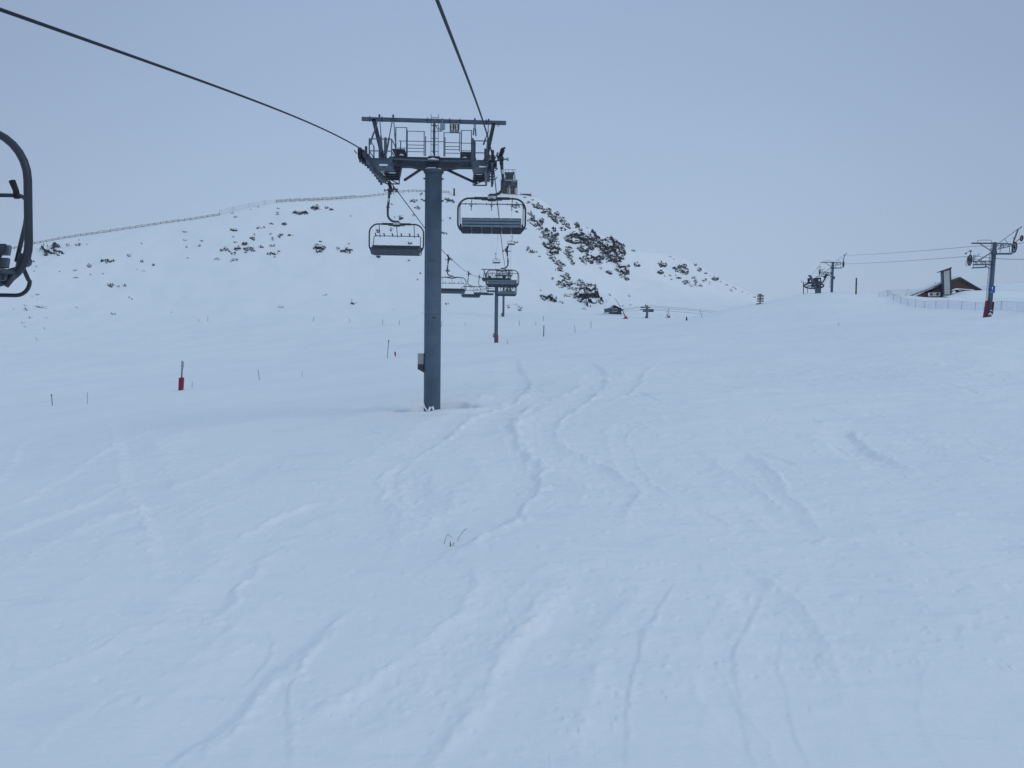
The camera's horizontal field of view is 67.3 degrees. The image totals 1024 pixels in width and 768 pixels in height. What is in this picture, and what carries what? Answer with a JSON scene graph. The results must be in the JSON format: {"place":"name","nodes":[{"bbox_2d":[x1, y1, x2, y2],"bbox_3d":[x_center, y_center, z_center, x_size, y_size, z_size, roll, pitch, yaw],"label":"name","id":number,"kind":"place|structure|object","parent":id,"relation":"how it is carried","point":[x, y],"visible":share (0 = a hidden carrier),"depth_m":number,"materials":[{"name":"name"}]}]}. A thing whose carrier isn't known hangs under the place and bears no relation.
{"place":"outdoors","nodes":[
{"label":"outdoors","id":0,"kind":"place"},
{"bbox_2d":[0,190,1023,767],"bbox_3d":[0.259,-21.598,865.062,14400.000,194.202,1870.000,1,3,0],"label":"snow ground","id":1,"kind":"structure","parent":0,"point":[738,528],"depth_m":22.20,"materials":[{"name":"white snow"}]},
{"bbox_2d":[39,242,63,255],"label":"rock outcrop","id":2,"kind":"object","parent":1,"relation":"on","point":[54,247],"visible":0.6,"depth_m":345.80,"materials":[{"name":"grey stone"}]},
{"bbox_2d":[101,259,113,263],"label":"rock outcrop","id":3,"kind":"object","parent":1,"relation":"on","point":[107,260],"visible":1,"depth_m":334.37,"materials":[{"name":"grey stone"}]},
{"bbox_2d":[12,214,216,248],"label":"wooden fence","id":4,"kind":"object","parent":1,"relation":"on","point":[154,223],"visible":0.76,"depth_m":359.41,"materials":[{"name":"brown wood"}]},
{"bbox_2d":[178,361,183,390],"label":"snow hydrant","id":5,"kind":"object","parent":1,"relation":"on","point":[181,383],"visible":0.98,"depth_m":75.47,"materials":[{"name":"metal"}]},
{"bbox_2d":[243,246,254,251],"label":"rock outcrop","id":6,"kind":"object","parent":1,"relation":"on","point":[248,248],"visible":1,"depth_m":335.20,"materials":[{"name":"grey stone"}]},
{"bbox_2d":[292,210,308,214],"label":"rock outcrop","id":7,"kind":"object","parent":1,"relation":"on","point":[300,212],"visible":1,"depth_m":353.08,"materials":[{"name":"grey stone"}]},
{"bbox_2d":[276,195,354,202],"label":"wooden fence","id":8,"kind":"object","parent":1,"relation":"on","point":[310,199],"visible":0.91,"depth_m":363.07,"materials":[{"name":"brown wood"}]},
{"bbox_2d":[311,204,319,210],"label":"rock outcrop","id":9,"kind":"object","parent":1,"relation":"on","point":[315,207],"visible":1,"depth_m":355.98,"materials":[{"name":"grey stone"}]},
{"bbox_2d":[313,243,325,250],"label":"rock outcrop","id":10,"kind":"object","parent":1,"relation":"on","point":[321,247],"visible":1,"depth_m":333.56,"materials":[{"name":"grey stone"}]},
{"bbox_2d":[340,247,352,253],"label":"rock outcrop","id":11,"kind":"object","parent":1,"relation":"on","point":[347,250],"visible":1,"depth_m":332.36,"materials":[{"name":"grey stone"}]},
{"bbox_2d":[360,190,449,197],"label":"wooden fence","id":12,"kind":"object","parent":1,"relation":"on","point":[398,193],"visible":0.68,"depth_m":367.66,"materials":[{"name":"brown wood"}]},
{"bbox_2d":[354,114,505,411],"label":"lift tower","id":13,"kind":"structure","parent":1,"relation":"on","point":[433,167],"depth_m":33.90,"materials":[{"name":"metal"}]},
{"bbox_2d":[0,7,500,277],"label":"haul rope","id":14,"kind":"object","parent":13,"relation":"attached to","point":[14,14],"visible":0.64,"depth_m":13.47,"materials":[{"name":"metal"}]},
{"bbox_2d":[0,131,32,296],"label":"chairlift chair","id":15,"kind":"object","parent":14,"relation":"hanging from","point":[9,276],"visible":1,"depth_m":7.75,"materials":[{"name":"paint"}]},
{"bbox_2d":[368,180,423,255],"bbox_3d":[-6.277,-9.021,41.614,3.036,4.047,1.054,1,3,1],"label":"chairlift chair","id":16,"kind":"object","parent":14,"relation":"hanging from","point":[397,250],"visible":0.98,"depth_m":41.73,"materials":[{"name":"metal"}]},
{"bbox_2d":[441,255,465,293],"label":"chairlift chair","id":17,"kind":"object","parent":14,"relation":"hanging from","point":[452,291],"visible":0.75,"depth_m":79.84,"materials":[{"name":"metal"}]},
{"bbox_2d":[461,271,480,297],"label":"chairlift chair","id":18,"kind":"object","parent":14,"relation":"hanging from","point":[471,295],"visible":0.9,"depth_m":116.23,"materials":[{"name":"metal"}]},
{"bbox_2d":[473,275,488,294],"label":"chairlift chair","id":19,"kind":"object","parent":14,"relation":"hanging from","point":[484,293],"visible":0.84,"depth_m":153.07,"materials":[{"name":"plastic"}]},
{"bbox_2d":[435,0,510,276],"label":"haul rope","id":20,"kind":"object","parent":13,"relation":"attached to","point":[450,35],"visible":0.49,"depth_m":13.92,"materials":[{"name":"metal"}]},
{"bbox_2d":[457,147,525,233],"bbox_3d":[-0.879,-8.470,33.700,3.036,3.767,0.843,1,3,-1],"label":"chairlift chair","id":21,"kind":"object","parent":20,"relation":"hanging from","point":[497,225],"visible":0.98,"depth_m":33.62,"materials":[{"name":"paint"}]},
{"bbox_2d":[485,245,518,287],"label":"chairlift chair","id":22,"kind":"object","parent":20,"relation":"hanging from","point":[504,283],"visible":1,"depth_m":69.05,"materials":[{"name":"plastic"}]},
{"bbox_2d":[495,271,516,295],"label":"chairlift chair","id":23,"kind":"object","parent":20,"relation":"hanging from","point":[505,293],"visible":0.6,"depth_m":108.92,"materials":[{"name":"plastic"}]},
{"bbox_2d":[444,198,454,202],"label":"rock outcrop","id":24,"kind":"object","parent":1,"relation":"on","point":[448,199],"visible":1,"depth_m":358.44,"materials":[{"name":"grey stone"}]},
{"bbox_2d":[481,269,509,342],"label":"lift tower","id":25,"kind":"structure","parent":1,"relation":"on","point":[495,334],"depth_m":156.01,"materials":[{"name":"metal"}]},
{"bbox_2d":[495,271,511,316],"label":"lift tower","id":26,"kind":"structure","parent":1,"relation":"on","point":[503,301],"depth_m":267.13,"materials":[{"name":"metal"}]},
{"bbox_2d":[500,169,518,193],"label":"summit station","id":27,"kind":"object","parent":1,"relation":"on","point":[510,184],"visible":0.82,"depth_m":368.31,"materials":[{"name":"grey wood"}]},
{"bbox_2d":[520,192,530,195],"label":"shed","id":28,"kind":"structure","parent":1,"relation":"on","point":[526,193],"depth_m":369.29,"materials":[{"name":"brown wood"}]},
{"bbox_2d":[527,216,543,226],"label":"rock outcrop","id":29,"kind":"object","parent":1,"relation":"on","point":[534,223],"visible":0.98,"depth_m":350.34,"materials":[{"name":"grey stone"}]},
{"bbox_2d":[542,208,551,212],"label":"rock outcrop","id":30,"kind":"object","parent":1,"relation":"on","point":[548,210],"visible":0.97,"depth_m":364.94,"materials":[{"name":"grey stone"}]},
{"bbox_2d":[540,294,556,302],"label":"rock outcrop","id":31,"kind":"object","parent":1,"relation":"on","point":[549,298],"visible":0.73,"depth_m":300.78,"materials":[{"name":"grey stone"}]},
{"bbox_2d":[543,226,558,237],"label":"rock outcrop","id":32,"kind":"object","parent":1,"relation":"on","point":[555,233],"visible":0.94,"depth_m":347.86,"materials":[{"name":"grey stone"}]},
{"bbox_2d":[543,239,561,253],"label":"rock outcrop","id":33,"kind":"object","parent":1,"relation":"on","point":[553,246],"visible":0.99,"depth_m":338.17,"materials":[{"name":"grey stone"}]},
{"bbox_2d":[551,215,562,223],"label":"rock outcrop","id":34,"kind":"object","parent":1,"relation":"on","point":[555,219],"visible":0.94,"depth_m":364.65,"materials":[{"name":"grey stone"}]},
{"bbox_2d":[558,279,572,286],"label":"rock outcrop","id":35,"kind":"object","parent":1,"relation":"on","point":[568,284],"visible":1,"depth_m":318.04,"materials":[{"name":"grey stone"}]},
{"bbox_2d":[562,274,570,279],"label":"rock outcrop","id":36,"kind":"object","parent":1,"relation":"on","point":[566,277],"visible":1,"depth_m":322.80,"materials":[{"name":"grey stone"}]},
{"bbox_2d":[564,245,573,259],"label":"rock outcrop","id":37,"kind":"object","parent":1,"relation":"on","point":[568,249],"visible":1,"depth_m":343.63,"materials":[{"name":"grey stone"}]},
{"bbox_2d":[565,229,597,246],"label":"rock outcrop","id":38,"kind":"object","parent":1,"relation":"on","point":[579,238],"visible":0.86,"depth_m":364.41,"materials":[{"name":"grey stone"}]},
{"bbox_2d":[578,281,589,287],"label":"rock outcrop","id":39,"kind":"object","parent":1,"relation":"on","point":[583,284],"visible":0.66,"depth_m":321.31,"materials":[{"name":"grey stone"}]},
{"bbox_2d":[574,244,594,252],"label":"rock outcrop","id":40,"kind":"object","parent":1,"relation":"on","point":[582,249],"visible":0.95,"depth_m":359.44,"materials":[{"name":"grey stone"}]},
{"bbox_2d":[574,286,603,306],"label":"rock outcrop","id":41,"kind":"object","parent":1,"relation":"on","point":[589,294],"visible":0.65,"depth_m":310.48,"materials":[{"name":"grey stone"}]},
{"bbox_2d":[579,252,603,263],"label":"rock outcrop","id":42,"kind":"object","parent":1,"relation":"on","point":[590,260],"visible":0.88,"depth_m":354.81,"materials":[{"name":"grey stone"}]},
{"bbox_2d":[591,235,605,247],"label":"rock outcrop","id":43,"kind":"object","parent":1,"relation":"on","point":[596,243],"visible":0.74,"depth_m":371.40,"materials":[{"name":"grey stone"}]},
{"bbox_2d":[598,249,608,259],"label":"rock outcrop","id":44,"kind":"object","parent":1,"relation":"on","point":[605,256],"visible":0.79,"depth_m":367.55,"materials":[{"name":"grey stone"}]},
{"bbox_2d":[599,236,625,263],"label":"rock outcrop","id":45,"kind":"object","parent":1,"relation":"on","point":[613,250],"visible":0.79,"depth_m":373.38,"materials":[{"name":"grey stone"}]},
{"bbox_2d":[604,305,622,313],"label":"hut","id":46,"kind":"object","parent":1,"relation":"on","point":[614,309],"visible":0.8,"depth_m":264.65,"materials":[{"name":"wood"}]},
{"bbox_2d":[615,262,629,277],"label":"rock outcrop","id":47,"kind":"object","parent":1,"relation":"on","point":[623,270],"visible":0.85,"depth_m":366.02,"materials":[{"name":"grey stone"}]},
{"bbox_2d":[640,304,653,317],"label":"pylon","id":48,"kind":"object","parent":1,"relation":"on","point":[646,310],"visible":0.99,"depth_m":230.31,"materials":[{"name":"metal"}]},
{"bbox_2d":[677,264,688,273],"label":"rock outcrop","id":49,"kind":"object","parent":1,"relation":"on","point":[682,268],"visible":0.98,"depth_m":415.77,"materials":[{"name":"grey stone"}]},
{"bbox_2d":[756,294,763,303],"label":"direction sign","id":50,"kind":"object","parent":1,"relation":"on","point":[760,296],"visible":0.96,"depth_m":138.38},
{"bbox_2d":[801,274,827,293],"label":"return station","id":51,"kind":"object","parent":1,"relation":"on","point":[816,283],"visible":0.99,"depth_m":144.38,"materials":[{"name":"metal"}]},
{"bbox_2d":[817,253,846,291],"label":"pylon","id":52,"kind":"object","parent":1,"relation":"on","point":[832,276],"visible":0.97,"depth_m":148.09,"materials":[{"name":"metal"}]},
{"bbox_2d":[855,256,999,263],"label":"rope","id":53,"kind":"object","parent":52,"relation":"attached to","point":[939,258],"visible":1,"depth_m":74.44,"materials":[{"name":"metal"}]},
{"bbox_2d":[843,243,1019,255],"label":"rope","id":54,"kind":"object","parent":52,"relation":"attached to","point":[938,249],"visible":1,"depth_m":84.78,"materials":[{"name":"metal"}]},
{"bbox_2d":[903,267,981,296],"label":"mountain restaurant","id":55,"kind":"structure","parent":1,"relation":"on","point":[947,285],"depth_m":143.81,"materials":[{"name":"brown wood"}]},
{"bbox_2d":[928,292,940,295],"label":"banner","id":56,"kind":"object","parent":55,"relation":"attached to","point":[935,294],"visible":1,"depth_m":143.79,"materials":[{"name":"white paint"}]},
{"bbox_2d":[878,290,1009,309],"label":"net fence","id":57,"kind":"object","parent":1,"relation":"on","point":[963,301],"visible":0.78,"depth_m":94.39,"materials":[{"name":"blue"}]},
{"bbox_2d":[939,290,1023,297],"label":"snow bank","id":58,"kind":"structure","parent":1,"relation":"on","point":[982,294],"depth_m":139.20,"materials":[{"name":"white snow"}]},
{"bbox_2d":[965,226,1022,317],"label":"pylon","id":59,"kind":"object","parent":1,"relation":"on","point":[989,307],"visible":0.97,"depth_m":70.21,"materials":[{"name":"metal"}]},
{"bbox_2d":[0,0,1023,300],"label":"sky","id":60,"kind":"structure","parent":0,"point":[756,144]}
]}

